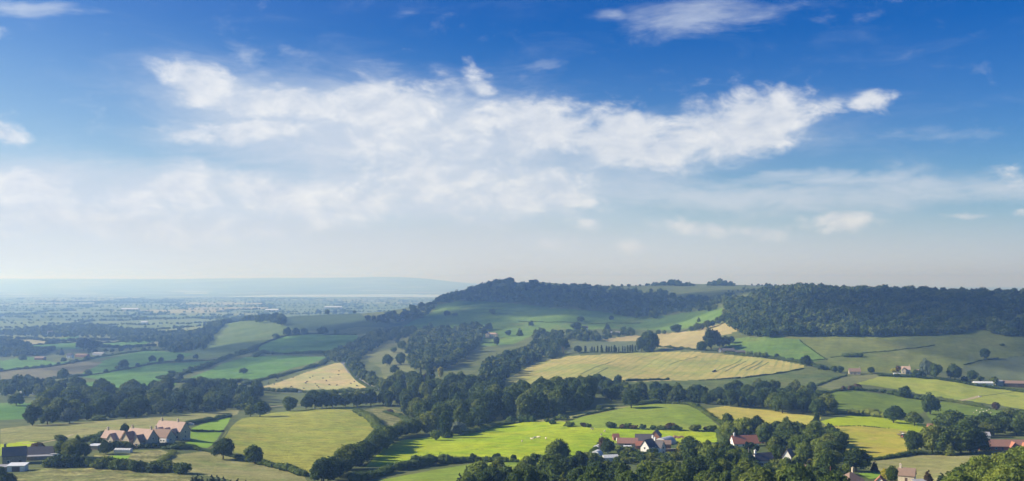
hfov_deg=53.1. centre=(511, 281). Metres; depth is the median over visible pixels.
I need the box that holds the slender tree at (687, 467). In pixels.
[681,462,694,480]
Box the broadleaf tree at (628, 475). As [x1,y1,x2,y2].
[616,470,646,480]
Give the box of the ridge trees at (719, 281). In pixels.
[706,278,734,285]
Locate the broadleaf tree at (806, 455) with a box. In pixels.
[801,451,812,461]
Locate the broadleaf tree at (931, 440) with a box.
[920,425,942,451]
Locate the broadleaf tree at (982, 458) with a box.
[969,454,992,463]
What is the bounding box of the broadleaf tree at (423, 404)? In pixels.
[412,400,431,417]
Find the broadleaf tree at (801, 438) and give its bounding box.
[790,433,811,449]
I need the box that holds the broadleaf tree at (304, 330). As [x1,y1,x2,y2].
[301,328,307,334]
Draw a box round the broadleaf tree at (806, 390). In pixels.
[800,387,813,396]
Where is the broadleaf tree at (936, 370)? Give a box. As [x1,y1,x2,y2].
[929,363,942,376]
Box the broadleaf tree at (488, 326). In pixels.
[484,323,492,329]
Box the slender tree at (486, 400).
[476,392,497,420]
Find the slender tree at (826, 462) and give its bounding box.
[818,453,837,472]
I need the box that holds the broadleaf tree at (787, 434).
[777,429,798,448]
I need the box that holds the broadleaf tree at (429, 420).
[419,411,439,432]
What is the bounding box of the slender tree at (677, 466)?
[673,462,681,469]
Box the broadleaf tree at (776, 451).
[769,444,786,459]
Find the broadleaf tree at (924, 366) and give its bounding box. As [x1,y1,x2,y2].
[919,358,931,375]
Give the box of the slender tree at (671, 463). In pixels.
[667,460,674,467]
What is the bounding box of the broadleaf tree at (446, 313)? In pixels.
[444,310,450,315]
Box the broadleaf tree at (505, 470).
[499,465,514,480]
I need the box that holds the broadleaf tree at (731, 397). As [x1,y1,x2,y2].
[722,389,739,405]
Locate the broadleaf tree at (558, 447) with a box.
[544,438,570,458]
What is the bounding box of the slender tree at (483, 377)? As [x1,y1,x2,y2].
[476,374,486,381]
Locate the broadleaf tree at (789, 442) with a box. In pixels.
[788,433,800,449]
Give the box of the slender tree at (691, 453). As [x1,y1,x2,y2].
[682,448,698,462]
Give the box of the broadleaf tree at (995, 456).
[990,452,1001,460]
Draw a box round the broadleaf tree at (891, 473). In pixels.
[885,465,898,480]
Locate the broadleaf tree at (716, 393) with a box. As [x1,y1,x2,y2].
[709,386,724,399]
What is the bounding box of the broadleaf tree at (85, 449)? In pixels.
[75,442,91,455]
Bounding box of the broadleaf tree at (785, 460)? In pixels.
[779,457,791,466]
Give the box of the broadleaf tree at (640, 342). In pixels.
[636,335,645,351]
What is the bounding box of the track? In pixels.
[961,396,981,400]
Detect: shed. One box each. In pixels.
[7,462,28,471]
[89,443,99,449]
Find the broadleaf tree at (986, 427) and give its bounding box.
[978,422,995,434]
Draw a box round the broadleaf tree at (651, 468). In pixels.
[634,459,657,473]
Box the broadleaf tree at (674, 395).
[668,390,683,401]
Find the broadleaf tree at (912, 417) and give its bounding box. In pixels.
[905,411,924,425]
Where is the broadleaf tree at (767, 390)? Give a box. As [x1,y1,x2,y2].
[759,387,783,404]
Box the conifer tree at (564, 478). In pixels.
[559,471,567,480]
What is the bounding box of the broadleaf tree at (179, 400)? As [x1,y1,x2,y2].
[172,392,187,410]
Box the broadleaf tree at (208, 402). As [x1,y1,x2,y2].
[199,397,214,409]
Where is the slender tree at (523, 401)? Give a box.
[515,391,530,416]
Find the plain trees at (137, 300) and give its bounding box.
[0,297,435,320]
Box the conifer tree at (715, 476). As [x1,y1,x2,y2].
[711,472,719,480]
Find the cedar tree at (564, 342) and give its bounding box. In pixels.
[557,338,569,352]
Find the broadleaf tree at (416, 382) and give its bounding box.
[410,379,421,391]
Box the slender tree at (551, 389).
[541,385,554,391]
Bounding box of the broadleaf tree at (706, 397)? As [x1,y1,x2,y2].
[700,390,711,402]
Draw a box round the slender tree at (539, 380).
[533,378,543,382]
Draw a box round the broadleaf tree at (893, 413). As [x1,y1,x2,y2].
[883,405,906,422]
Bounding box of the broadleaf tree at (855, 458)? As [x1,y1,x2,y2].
[842,447,872,471]
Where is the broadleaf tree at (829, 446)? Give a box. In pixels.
[821,443,840,452]
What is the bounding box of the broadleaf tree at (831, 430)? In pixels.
[826,427,839,433]
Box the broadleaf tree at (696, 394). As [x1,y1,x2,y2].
[691,390,702,399]
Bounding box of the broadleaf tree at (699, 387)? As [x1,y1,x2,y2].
[695,384,708,392]
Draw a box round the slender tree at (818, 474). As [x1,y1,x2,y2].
[813,470,823,480]
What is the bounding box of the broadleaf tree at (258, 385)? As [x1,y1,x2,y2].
[252,382,264,396]
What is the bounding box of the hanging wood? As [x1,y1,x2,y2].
[721,282,1023,336]
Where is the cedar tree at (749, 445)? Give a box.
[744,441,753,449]
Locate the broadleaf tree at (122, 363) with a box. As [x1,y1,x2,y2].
[118,359,128,367]
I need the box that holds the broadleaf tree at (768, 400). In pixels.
[764,392,777,407]
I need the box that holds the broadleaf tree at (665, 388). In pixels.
[660,383,673,397]
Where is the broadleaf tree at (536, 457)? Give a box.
[530,453,541,462]
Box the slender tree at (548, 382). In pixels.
[542,379,551,385]
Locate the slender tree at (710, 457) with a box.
[704,451,717,467]
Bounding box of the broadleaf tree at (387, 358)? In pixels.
[382,354,392,364]
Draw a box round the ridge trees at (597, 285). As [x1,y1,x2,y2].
[520,282,613,287]
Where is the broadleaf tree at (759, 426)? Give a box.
[755,421,774,437]
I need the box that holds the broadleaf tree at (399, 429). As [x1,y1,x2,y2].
[394,425,403,434]
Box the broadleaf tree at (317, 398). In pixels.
[305,390,323,408]
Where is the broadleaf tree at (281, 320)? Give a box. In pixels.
[275,316,287,324]
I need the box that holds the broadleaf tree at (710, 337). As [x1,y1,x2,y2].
[702,328,720,348]
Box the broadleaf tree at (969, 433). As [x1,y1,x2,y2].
[949,423,978,452]
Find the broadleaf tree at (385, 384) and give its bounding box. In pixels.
[379,379,392,390]
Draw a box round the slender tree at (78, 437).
[75,435,80,442]
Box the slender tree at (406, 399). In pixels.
[400,395,411,415]
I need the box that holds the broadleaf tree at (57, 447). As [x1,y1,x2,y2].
[53,441,65,454]
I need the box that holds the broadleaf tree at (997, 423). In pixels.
[979,416,1006,435]
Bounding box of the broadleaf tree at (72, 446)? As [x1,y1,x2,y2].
[60,438,82,455]
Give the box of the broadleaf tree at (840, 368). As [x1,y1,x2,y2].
[837,366,843,372]
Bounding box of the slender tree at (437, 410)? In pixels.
[432,405,441,429]
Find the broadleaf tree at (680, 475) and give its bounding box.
[668,469,690,480]
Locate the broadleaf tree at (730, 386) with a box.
[723,382,735,389]
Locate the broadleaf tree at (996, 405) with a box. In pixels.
[991,402,1000,409]
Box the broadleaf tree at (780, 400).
[769,392,792,412]
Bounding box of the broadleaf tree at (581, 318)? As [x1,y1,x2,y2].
[577,316,584,321]
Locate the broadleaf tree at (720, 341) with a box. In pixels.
[715,336,724,346]
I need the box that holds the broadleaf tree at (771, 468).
[763,466,775,473]
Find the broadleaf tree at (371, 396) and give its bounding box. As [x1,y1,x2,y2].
[362,389,377,405]
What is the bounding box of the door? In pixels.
[12,467,19,471]
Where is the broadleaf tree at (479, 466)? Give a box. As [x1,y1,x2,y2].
[467,459,487,474]
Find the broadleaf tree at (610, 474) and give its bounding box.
[605,469,615,480]
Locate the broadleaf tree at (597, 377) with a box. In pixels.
[593,373,602,384]
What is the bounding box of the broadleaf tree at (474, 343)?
[467,338,479,350]
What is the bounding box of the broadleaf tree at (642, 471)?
[636,464,652,480]
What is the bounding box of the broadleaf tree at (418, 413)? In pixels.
[414,408,428,419]
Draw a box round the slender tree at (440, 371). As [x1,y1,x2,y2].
[437,366,443,376]
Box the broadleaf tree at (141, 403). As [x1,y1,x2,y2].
[124,394,151,413]
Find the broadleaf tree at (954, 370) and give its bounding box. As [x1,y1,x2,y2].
[946,363,961,378]
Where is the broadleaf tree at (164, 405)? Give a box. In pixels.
[153,398,172,414]
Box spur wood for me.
[364,277,743,322]
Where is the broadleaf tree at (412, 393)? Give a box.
[402,389,423,398]
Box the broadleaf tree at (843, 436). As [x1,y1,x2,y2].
[832,430,849,446]
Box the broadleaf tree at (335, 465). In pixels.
[309,457,339,480]
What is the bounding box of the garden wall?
[665,448,675,451]
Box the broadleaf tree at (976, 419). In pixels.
[968,415,982,425]
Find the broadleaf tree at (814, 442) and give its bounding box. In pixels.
[810,438,826,454]
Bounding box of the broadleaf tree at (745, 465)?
[734,457,753,471]
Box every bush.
[0,473,17,480]
[41,456,50,467]
[46,454,63,467]
[54,434,67,441]
[60,454,82,467]
[72,456,84,466]
[82,457,94,466]
[89,437,102,443]
[89,456,112,468]
[90,414,107,420]
[102,457,114,468]
[107,459,116,469]
[112,441,122,449]
[112,458,126,469]
[121,459,133,469]
[127,460,142,471]
[136,461,147,471]
[142,463,157,472]
[150,460,164,471]
[160,460,173,472]
[172,462,192,473]
[174,357,183,361]
[182,368,192,373]
[443,431,453,437]
[549,419,556,423]
[556,414,569,419]
[563,421,574,426]
[587,453,595,460]
[595,456,604,461]
[605,421,616,427]
[617,447,630,454]
[620,456,633,463]
[621,452,630,457]
[624,446,636,451]
[631,450,645,456]
[636,454,645,462]
[643,452,655,460]
[646,448,658,452]
[660,455,674,462]
[665,422,675,429]
[670,425,682,429]
[671,452,683,460]
[689,424,701,430]
[705,425,716,430]
[760,352,769,357]
[961,376,968,380]
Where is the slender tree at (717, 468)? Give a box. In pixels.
[708,461,723,478]
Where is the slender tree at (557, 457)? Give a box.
[552,454,560,460]
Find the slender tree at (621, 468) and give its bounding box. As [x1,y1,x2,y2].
[613,463,627,480]
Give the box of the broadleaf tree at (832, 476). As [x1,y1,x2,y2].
[818,470,850,480]
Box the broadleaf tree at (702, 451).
[698,445,722,457]
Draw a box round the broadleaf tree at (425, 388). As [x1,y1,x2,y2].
[417,382,431,395]
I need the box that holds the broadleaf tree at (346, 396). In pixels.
[340,391,350,406]
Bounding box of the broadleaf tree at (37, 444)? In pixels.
[28,442,44,446]
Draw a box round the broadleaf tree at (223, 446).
[210,437,234,458]
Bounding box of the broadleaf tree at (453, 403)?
[447,399,460,420]
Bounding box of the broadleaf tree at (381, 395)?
[377,390,386,403]
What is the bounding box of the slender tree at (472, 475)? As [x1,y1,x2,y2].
[466,472,476,480]
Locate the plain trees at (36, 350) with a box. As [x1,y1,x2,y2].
[0,319,279,355]
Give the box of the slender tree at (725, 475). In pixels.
[719,470,731,480]
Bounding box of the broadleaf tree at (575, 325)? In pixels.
[570,322,581,329]
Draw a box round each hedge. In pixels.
[3,349,179,370]
[5,359,215,380]
[33,341,76,344]
[81,430,103,441]
[111,441,184,447]
[155,449,176,460]
[156,344,258,378]
[160,443,212,452]
[181,377,249,382]
[185,414,232,423]
[190,429,223,431]
[224,453,253,462]
[241,356,329,383]
[252,350,324,356]
[255,459,307,475]
[259,333,356,345]
[264,386,377,392]
[344,364,377,390]
[347,452,486,480]
[351,408,383,428]
[382,410,411,421]
[459,420,514,434]
[482,456,518,461]
[506,414,536,421]
[520,321,640,323]
[572,407,614,417]
[579,351,638,353]
[588,442,598,453]
[610,427,714,431]
[623,377,669,380]
[633,398,692,405]
[659,345,829,369]
[689,402,721,423]
[702,368,803,379]
[714,428,729,442]
[768,356,828,369]
[800,340,826,359]
[816,374,846,385]
[817,407,884,417]
[820,386,846,392]
[831,345,932,357]
[842,352,863,356]
[846,385,923,399]
[869,449,942,459]
[877,373,1023,391]
[936,396,990,407]
[941,452,974,454]
[963,357,998,364]
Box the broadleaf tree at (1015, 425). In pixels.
[1007,418,1023,435]
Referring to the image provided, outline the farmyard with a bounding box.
[599,441,677,458]
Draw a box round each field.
[0,351,126,369]
[0,361,102,378]
[0,403,29,419]
[0,410,239,443]
[0,441,36,455]
[16,468,193,480]
[32,343,79,348]
[80,361,210,387]
[82,351,191,373]
[94,450,168,463]
[103,341,155,345]
[167,451,306,480]
[184,338,271,359]
[190,417,229,442]
[191,355,324,379]
[212,320,291,340]
[222,406,373,472]
[259,334,357,352]
[264,363,373,390]
[283,313,400,330]
[364,407,410,426]
[366,421,717,466]
[367,337,413,383]
[380,461,536,480]
[404,301,722,345]
[505,351,803,383]
[535,405,629,421]
[567,338,636,352]
[569,403,719,431]
[603,335,641,341]
[628,368,842,391]
[657,322,738,348]
[706,406,820,424]
[727,336,823,360]
[776,328,1023,372]
[819,374,879,389]
[821,415,925,432]
[827,390,923,412]
[833,425,919,457]
[857,376,1023,408]
[870,454,977,480]
[926,401,1014,419]
[962,356,1023,380]
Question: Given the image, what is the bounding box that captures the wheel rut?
[216,419,235,441]
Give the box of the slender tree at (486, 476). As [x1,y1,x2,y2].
[477,471,494,480]
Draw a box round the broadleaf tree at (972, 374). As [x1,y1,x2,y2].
[967,370,978,380]
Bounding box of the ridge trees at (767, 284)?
[745,283,776,286]
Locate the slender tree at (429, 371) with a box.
[425,368,434,379]
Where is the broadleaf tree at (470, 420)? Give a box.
[466,412,474,427]
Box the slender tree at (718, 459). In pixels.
[715,457,731,475]
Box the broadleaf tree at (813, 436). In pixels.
[808,433,819,439]
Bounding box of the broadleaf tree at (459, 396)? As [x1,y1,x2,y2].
[451,392,466,400]
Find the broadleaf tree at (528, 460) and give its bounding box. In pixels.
[520,455,536,465]
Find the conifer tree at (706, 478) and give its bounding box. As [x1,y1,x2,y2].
[704,470,711,480]
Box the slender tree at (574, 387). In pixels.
[571,382,579,407]
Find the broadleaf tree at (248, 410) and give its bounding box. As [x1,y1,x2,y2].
[243,404,254,416]
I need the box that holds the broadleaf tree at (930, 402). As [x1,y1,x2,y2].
[920,392,940,413]
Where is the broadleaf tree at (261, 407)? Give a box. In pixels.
[251,401,270,416]
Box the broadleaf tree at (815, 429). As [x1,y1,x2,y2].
[801,423,824,434]
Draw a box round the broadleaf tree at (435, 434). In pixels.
[430,430,440,439]
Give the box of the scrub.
[727,286,772,293]
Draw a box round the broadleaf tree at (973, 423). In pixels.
[959,420,978,428]
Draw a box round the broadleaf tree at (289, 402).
[282,396,297,410]
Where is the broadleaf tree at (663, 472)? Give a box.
[647,463,674,480]
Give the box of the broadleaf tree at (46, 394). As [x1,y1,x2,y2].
[35,390,53,399]
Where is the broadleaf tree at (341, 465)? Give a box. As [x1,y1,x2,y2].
[327,456,345,479]
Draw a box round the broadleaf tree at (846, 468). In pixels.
[841,463,851,473]
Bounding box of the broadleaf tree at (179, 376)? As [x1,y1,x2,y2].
[174,373,183,379]
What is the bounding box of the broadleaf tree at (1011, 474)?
[994,467,1023,480]
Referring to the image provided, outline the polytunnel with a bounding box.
[591,449,602,455]
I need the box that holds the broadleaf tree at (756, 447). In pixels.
[751,444,759,452]
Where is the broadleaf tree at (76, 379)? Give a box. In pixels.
[68,376,86,383]
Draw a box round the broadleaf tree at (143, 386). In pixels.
[138,383,150,390]
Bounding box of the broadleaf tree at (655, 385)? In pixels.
[649,381,662,389]
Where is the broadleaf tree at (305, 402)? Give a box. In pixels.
[300,395,312,407]
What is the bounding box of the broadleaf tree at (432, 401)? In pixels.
[428,398,445,405]
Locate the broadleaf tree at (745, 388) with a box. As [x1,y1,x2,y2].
[740,384,753,394]
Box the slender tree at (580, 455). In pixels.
[575,451,587,466]
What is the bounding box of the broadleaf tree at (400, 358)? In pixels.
[395,353,405,363]
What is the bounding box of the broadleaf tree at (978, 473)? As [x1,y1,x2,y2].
[967,466,988,480]
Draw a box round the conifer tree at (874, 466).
[870,461,878,471]
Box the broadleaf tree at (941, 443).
[920,424,955,451]
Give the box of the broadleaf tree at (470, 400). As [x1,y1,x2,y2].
[466,396,478,411]
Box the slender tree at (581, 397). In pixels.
[575,385,588,410]
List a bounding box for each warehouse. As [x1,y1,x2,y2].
[121,308,139,310]
[265,309,278,311]
[324,306,342,308]
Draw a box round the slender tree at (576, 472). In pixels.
[568,464,585,480]
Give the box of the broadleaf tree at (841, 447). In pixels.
[828,442,846,456]
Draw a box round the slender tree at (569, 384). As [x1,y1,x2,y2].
[568,379,580,386]
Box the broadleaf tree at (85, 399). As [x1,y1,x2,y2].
[65,394,91,404]
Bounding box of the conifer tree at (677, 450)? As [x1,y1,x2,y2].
[675,442,680,452]
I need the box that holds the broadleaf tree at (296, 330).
[292,327,299,334]
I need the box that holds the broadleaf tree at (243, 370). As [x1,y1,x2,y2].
[238,368,247,373]
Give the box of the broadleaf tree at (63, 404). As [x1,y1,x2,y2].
[50,398,73,411]
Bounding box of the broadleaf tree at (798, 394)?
[790,390,811,408]
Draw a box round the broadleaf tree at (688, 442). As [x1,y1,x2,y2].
[678,436,699,450]
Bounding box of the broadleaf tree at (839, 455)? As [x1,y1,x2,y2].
[831,450,842,464]
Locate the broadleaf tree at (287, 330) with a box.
[282,327,291,335]
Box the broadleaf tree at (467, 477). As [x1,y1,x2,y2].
[458,474,473,480]
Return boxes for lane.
[340,362,378,389]
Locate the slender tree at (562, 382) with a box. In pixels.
[555,380,567,387]
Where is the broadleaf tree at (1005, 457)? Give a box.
[993,452,1023,464]
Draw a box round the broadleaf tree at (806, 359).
[800,355,811,364]
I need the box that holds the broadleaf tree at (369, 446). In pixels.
[353,440,374,461]
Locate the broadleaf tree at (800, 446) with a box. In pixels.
[795,441,813,455]
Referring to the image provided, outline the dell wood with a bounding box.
[478,333,561,379]
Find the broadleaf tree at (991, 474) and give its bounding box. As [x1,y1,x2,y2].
[982,466,1008,480]
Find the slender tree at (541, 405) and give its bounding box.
[533,392,550,417]
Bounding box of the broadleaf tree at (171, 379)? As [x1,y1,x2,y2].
[161,375,175,387]
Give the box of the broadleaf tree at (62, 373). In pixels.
[57,368,69,378]
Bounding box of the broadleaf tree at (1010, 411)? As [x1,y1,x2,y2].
[1002,408,1015,416]
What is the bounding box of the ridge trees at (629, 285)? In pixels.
[613,283,649,286]
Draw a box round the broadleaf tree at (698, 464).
[679,456,708,475]
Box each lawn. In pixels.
[111,455,129,458]
[185,440,213,447]
[859,472,880,478]
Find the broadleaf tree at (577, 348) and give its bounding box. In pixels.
[574,345,582,351]
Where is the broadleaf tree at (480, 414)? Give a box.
[470,405,489,425]
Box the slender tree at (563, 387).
[558,385,568,411]
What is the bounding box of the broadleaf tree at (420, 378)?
[407,375,425,384]
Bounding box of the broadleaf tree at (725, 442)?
[718,438,730,446]
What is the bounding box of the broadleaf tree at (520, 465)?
[512,462,536,469]
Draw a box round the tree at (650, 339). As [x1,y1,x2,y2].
[641,329,657,351]
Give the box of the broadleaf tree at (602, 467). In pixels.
[586,460,611,472]
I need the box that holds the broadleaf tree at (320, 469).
[309,458,332,480]
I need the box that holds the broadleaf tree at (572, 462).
[559,455,579,470]
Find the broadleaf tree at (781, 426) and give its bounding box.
[773,425,786,431]
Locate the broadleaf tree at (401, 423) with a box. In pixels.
[392,420,407,435]
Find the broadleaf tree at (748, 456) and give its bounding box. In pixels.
[741,452,755,462]
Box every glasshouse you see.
[114,448,132,452]
[602,454,617,460]
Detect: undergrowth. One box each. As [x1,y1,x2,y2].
[56,386,261,420]
[617,388,764,406]
[729,458,840,473]
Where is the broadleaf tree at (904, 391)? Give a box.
[897,385,911,397]
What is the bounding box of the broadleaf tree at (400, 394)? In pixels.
[399,388,408,400]
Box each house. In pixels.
[1,444,26,463]
[66,353,73,357]
[100,427,124,442]
[121,424,158,447]
[153,426,175,442]
[156,418,190,440]
[640,435,665,453]
[722,347,734,352]
[730,433,758,446]
[752,449,773,466]
[782,448,794,460]
[848,367,860,374]
[874,475,885,480]
[898,463,916,480]
[901,365,910,373]
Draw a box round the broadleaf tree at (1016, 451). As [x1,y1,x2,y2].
[1006,445,1023,456]
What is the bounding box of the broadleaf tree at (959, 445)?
[944,426,970,450]
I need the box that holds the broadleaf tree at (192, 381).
[185,378,197,387]
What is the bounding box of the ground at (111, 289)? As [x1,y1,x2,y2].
[0,277,1023,480]
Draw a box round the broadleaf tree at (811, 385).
[806,381,816,390]
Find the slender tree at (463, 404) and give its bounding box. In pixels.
[457,399,469,412]
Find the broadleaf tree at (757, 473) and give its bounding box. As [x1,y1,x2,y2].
[738,466,776,480]
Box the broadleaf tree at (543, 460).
[536,454,558,472]
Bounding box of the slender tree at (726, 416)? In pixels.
[720,412,733,426]
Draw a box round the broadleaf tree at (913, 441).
[903,430,922,450]
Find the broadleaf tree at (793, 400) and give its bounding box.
[780,394,797,410]
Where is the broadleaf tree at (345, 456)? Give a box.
[333,449,353,472]
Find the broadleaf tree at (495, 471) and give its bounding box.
[480,466,502,480]
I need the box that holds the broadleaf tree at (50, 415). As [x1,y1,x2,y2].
[38,408,59,424]
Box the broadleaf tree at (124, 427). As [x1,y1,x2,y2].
[120,423,128,431]
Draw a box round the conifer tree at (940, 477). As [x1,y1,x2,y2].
[937,473,943,480]
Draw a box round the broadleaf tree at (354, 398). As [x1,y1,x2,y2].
[349,392,358,403]
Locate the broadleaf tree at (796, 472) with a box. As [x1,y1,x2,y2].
[779,462,816,480]
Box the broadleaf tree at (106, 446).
[98,440,112,452]
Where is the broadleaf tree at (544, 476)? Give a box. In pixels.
[535,470,549,480]
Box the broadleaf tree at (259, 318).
[254,315,263,321]
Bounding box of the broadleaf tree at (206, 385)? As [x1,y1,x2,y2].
[199,380,215,392]
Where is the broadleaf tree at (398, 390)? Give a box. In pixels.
[393,387,402,404]
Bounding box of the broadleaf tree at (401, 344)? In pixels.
[397,340,405,348]
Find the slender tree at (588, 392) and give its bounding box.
[583,383,593,407]
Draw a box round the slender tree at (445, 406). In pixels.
[440,402,453,425]
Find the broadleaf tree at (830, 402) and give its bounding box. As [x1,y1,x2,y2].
[815,392,838,411]
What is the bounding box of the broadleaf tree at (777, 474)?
[774,465,790,480]
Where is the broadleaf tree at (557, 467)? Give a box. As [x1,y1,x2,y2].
[543,459,568,475]
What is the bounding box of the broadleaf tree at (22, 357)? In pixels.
[18,354,26,360]
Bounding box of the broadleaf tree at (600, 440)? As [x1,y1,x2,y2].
[598,436,604,447]
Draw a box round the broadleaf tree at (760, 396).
[754,391,765,406]
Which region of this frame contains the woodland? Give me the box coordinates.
[403,321,497,369]
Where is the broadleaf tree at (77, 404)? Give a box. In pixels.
[68,399,82,410]
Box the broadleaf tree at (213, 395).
[210,391,232,406]
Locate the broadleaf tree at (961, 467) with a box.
[953,462,969,471]
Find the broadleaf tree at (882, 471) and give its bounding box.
[880,468,887,479]
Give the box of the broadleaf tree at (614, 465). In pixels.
[609,459,630,470]
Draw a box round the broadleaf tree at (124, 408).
[114,400,138,417]
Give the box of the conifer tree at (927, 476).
[924,470,933,480]
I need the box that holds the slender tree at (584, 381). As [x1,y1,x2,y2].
[581,378,593,396]
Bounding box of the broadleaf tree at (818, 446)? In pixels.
[813,441,825,454]
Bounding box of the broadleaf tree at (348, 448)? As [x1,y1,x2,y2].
[335,444,362,467]
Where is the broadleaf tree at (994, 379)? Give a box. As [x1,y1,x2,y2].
[989,376,998,385]
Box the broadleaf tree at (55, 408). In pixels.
[40,403,61,418]
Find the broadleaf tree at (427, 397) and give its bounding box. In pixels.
[422,394,433,400]
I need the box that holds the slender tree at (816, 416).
[813,412,819,420]
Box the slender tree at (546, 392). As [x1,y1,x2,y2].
[543,390,550,414]
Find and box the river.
[231,294,439,296]
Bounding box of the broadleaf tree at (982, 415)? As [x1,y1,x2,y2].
[976,411,993,419]
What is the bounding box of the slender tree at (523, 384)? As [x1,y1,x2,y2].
[518,380,530,390]
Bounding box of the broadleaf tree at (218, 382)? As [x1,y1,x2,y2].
[213,379,224,388]
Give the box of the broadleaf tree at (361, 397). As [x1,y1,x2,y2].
[351,390,365,405]
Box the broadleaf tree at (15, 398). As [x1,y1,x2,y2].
[7,393,24,405]
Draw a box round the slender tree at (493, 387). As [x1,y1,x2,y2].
[490,384,502,392]
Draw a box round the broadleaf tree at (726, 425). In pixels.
[721,422,733,435]
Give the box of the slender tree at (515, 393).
[508,389,519,416]
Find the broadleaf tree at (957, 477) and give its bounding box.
[941,471,974,480]
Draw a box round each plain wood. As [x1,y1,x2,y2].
[0,322,156,337]
[0,336,33,356]
[109,328,186,342]
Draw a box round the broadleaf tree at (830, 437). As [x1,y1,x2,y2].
[819,433,838,441]
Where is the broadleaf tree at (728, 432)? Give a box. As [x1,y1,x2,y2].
[723,426,739,438]
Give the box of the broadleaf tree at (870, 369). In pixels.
[867,367,874,372]
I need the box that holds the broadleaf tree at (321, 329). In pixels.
[317,326,328,333]
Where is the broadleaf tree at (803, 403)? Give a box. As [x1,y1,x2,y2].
[794,396,810,413]
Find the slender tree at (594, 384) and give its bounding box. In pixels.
[587,376,597,399]
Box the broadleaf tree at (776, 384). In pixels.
[769,379,780,388]
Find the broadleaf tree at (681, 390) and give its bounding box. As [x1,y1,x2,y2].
[671,386,687,398]
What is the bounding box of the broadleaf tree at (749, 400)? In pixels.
[741,395,756,406]
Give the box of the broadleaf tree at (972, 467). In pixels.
[963,461,994,474]
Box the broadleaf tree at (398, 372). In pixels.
[393,369,405,377]
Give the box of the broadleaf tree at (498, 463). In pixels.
[488,458,504,468]
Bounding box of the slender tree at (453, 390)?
[447,385,460,398]
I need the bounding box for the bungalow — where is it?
[845,466,863,480]
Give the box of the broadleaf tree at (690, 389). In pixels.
[686,386,695,398]
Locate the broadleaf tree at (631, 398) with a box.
[622,389,640,407]
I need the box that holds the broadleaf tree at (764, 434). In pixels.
[757,427,772,444]
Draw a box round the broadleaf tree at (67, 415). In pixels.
[59,408,79,422]
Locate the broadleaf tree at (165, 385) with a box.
[159,382,172,390]
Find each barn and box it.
[26,446,55,460]
[34,356,45,359]
[75,353,89,356]
[92,352,105,355]
[617,437,637,447]
[635,434,652,440]
[652,429,661,438]
[735,350,744,353]
[973,381,992,385]
[979,439,1023,450]
[995,380,1002,385]
[1003,380,1023,387]
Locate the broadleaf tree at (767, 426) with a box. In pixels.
[758,423,772,434]
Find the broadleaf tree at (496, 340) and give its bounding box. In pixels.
[493,337,499,344]
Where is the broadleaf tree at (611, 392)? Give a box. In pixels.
[603,385,619,400]
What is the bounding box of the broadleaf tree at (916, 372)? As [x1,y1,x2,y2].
[912,369,922,377]
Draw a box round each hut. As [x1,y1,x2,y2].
[612,433,619,439]
[656,436,675,443]
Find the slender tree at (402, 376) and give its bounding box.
[396,373,405,380]
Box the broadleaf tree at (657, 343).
[655,333,659,347]
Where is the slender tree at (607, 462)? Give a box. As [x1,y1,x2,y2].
[604,459,612,466]
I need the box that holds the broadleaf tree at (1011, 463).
[995,460,1023,468]
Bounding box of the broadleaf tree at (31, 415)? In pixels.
[22,404,43,425]
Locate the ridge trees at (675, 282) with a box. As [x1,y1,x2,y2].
[651,279,694,285]
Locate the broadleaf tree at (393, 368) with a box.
[390,365,399,372]
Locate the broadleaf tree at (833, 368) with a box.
[830,365,837,371]
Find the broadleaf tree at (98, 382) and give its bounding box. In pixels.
[93,377,106,387]
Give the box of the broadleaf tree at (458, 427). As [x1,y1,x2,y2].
[451,421,466,434]
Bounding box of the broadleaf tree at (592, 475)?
[577,466,608,480]
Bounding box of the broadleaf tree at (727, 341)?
[723,335,730,344]
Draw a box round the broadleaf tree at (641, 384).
[635,381,647,392]
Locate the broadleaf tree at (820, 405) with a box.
[809,399,827,413]
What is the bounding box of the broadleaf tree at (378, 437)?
[365,433,387,449]
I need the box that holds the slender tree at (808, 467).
[805,464,813,473]
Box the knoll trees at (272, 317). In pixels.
[238,313,286,323]
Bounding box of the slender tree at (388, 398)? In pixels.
[383,390,393,406]
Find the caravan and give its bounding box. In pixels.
[159,439,168,442]
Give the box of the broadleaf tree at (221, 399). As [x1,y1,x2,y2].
[213,393,232,408]
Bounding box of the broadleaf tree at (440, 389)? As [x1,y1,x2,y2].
[432,385,448,399]
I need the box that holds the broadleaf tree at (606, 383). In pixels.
[602,380,611,387]
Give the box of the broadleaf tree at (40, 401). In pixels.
[30,396,51,407]
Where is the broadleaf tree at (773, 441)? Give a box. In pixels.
[766,436,784,451]
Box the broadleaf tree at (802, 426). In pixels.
[798,422,806,431]
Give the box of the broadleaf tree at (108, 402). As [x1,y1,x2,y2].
[98,395,117,412]
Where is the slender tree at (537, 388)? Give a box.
[532,383,543,392]
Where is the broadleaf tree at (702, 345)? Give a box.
[696,341,706,349]
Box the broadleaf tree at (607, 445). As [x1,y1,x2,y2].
[601,437,615,452]
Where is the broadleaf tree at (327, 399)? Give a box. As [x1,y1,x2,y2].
[315,391,332,406]
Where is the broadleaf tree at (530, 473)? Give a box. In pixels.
[508,465,541,480]
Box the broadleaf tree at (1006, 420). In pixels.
[1000,416,1012,433]
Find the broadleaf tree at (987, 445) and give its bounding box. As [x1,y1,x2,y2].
[977,429,990,451]
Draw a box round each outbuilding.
[635,441,642,448]
[660,440,670,448]
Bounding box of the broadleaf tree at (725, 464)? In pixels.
[719,458,733,477]
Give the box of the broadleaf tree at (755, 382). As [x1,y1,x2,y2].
[751,378,762,389]
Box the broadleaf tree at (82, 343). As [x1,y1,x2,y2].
[75,338,90,349]
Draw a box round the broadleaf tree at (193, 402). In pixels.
[185,392,203,412]
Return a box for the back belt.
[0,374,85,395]
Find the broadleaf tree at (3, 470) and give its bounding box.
[0,466,7,475]
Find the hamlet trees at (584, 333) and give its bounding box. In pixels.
[531,327,597,340]

